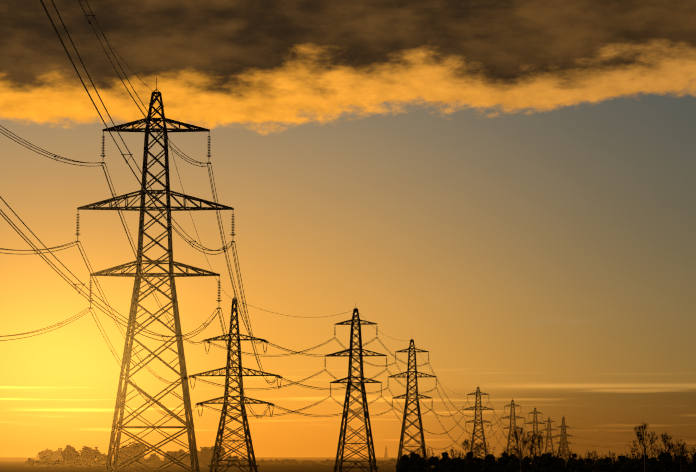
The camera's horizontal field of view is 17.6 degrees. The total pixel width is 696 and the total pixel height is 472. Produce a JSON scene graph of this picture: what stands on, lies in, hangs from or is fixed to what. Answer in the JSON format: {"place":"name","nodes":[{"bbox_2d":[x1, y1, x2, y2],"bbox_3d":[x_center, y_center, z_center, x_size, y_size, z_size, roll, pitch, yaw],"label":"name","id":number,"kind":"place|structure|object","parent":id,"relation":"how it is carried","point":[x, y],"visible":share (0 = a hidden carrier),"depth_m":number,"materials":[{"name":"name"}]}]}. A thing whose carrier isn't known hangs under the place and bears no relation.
{"place":"outdoors","nodes":[
{"label":"outdoors","id":0,"kind":"place"},
{"bbox_2d":[0,457,691,471],"bbox_3d":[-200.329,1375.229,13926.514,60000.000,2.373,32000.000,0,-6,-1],"label":"ground","id":1,"kind":"structure","parent":0,"point":[13,466],"depth_m":1230.86,"materials":[{"name":"soil"}]},
{"bbox_2d":[76,77,233,471],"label":"pylon","id":2,"kind":"object","parent":1,"relation":"on","point":[120,404],"visible":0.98,"depth_m":266.20,"materials":[{"name":"metal"}]},
{"bbox_2d":[75,132,235,305],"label":"insulators","id":3,"kind":"object","parent":2,"relation":"attached to","point":[77,234],"visible":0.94,"depth_m":266.74,"materials":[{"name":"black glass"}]},
{"bbox_2d":[0,0,695,452],"bbox_3d":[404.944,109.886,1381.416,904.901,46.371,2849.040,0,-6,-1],"label":"conductors","id":4,"kind":"object","parent":2,"relation":"attached to","point":[206,258],"visible":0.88,"depth_m":277.16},
{"bbox_2d":[25,442,396,466],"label":"trees","id":5,"kind":"object","parent":1,"relation":"on","point":[67,455],"depth_m":1485.94,"materials":[{"name":"brown plant"}]},
{"bbox_2d":[192,291,275,471],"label":"pylon","id":6,"kind":"object","parent":1,"relation":"on","point":[220,432],"visible":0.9,"depth_m":513.97,"materials":[{"name":"metal"}]},
{"bbox_2d":[324,307,386,471],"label":"pylon","id":7,"kind":"object","parent":1,"relation":"on","point":[353,320],"visible":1,"depth_m":664.29,"materials":[{"name":"metal"}]},
{"bbox_2d":[324,326,386,394],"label":"insulators","id":8,"kind":"object","parent":7,"relation":"attached to","point":[325,360],"visible":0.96,"depth_m":665.49,"materials":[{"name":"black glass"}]},
{"bbox_2d":[388,339,436,471],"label":"pylon","id":9,"kind":"object","parent":1,"relation":"on","point":[403,429],"visible":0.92,"depth_m":853.77,"materials":[{"name":"metal"}]},
{"bbox_2d":[387,352,436,406],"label":"insulators","id":10,"kind":"object","parent":9,"relation":"attached to","point":[388,379],"visible":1,"depth_m":854.99,"materials":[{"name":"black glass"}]},
{"bbox_2d":[427,448,429,471],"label":"wood pole","id":11,"kind":"object","parent":1,"relation":"on","point":[427,461],"visible":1,"depth_m":553.12,"materials":[{"name":"black wood"}]},
{"bbox_2d":[462,387,493,461],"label":"pylon","id":12,"kind":"object","parent":1,"relation":"on","point":[480,409],"visible":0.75,"depth_m":1331.55,"materials":[{"name":"metal"}]},
{"bbox_2d":[501,398,522,457],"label":"pylon","id":13,"kind":"object","parent":1,"relation":"on","point":[511,426],"visible":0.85,"depth_m":1740.47,"materials":[{"name":"metal"}]},
{"bbox_2d":[525,408,545,463],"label":"pylon","id":14,"kind":"object","parent":1,"relation":"on","point":[536,423],"visible":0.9,"depth_m":2089.40,"materials":[{"name":"metal"}]},
{"bbox_2d":[396,422,695,471],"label":"trees","id":15,"kind":"object","parent":1,"relation":"on","point":[550,463],"depth_m":593.35,"materials":[{"name":"black plant"}]},
{"bbox_2d":[540,417,557,456],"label":"pylon","id":16,"kind":"object","parent":1,"relation":"on","point":[550,429],"visible":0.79,"depth_m":2418.03,"materials":[{"name":"metal"}]},
{"bbox_2d":[555,415,571,461],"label":"pylon","id":17,"kind":"object","parent":1,"relation":"on","point":[563,434],"visible":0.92,"depth_m":2606.97,"materials":[{"name":"metal"}]},
{"bbox_2d":[34,15,570,448],"bbox_3d":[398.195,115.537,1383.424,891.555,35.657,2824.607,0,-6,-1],"label":"bundle spacers","id":18,"kind":"object","parent":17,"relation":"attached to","point":[224,250],"visible":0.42,"depth_m":243.60,"materials":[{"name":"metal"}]},
{"bbox_2d":[188,339,576,443],"bbox_3d":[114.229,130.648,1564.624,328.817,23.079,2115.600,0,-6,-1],"label":"tension insulators","id":19,"kind":"object","parent":17,"relation":"attached to","point":[279,376],"visible":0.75,"depth_m":516.44,"materials":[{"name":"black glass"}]},
{"bbox_2d":[0,0,695,460],"label":"sky","id":20,"kind":"structure","parent":0,"point":[506,189],"materials":[{"name":"orange"}]}
]}

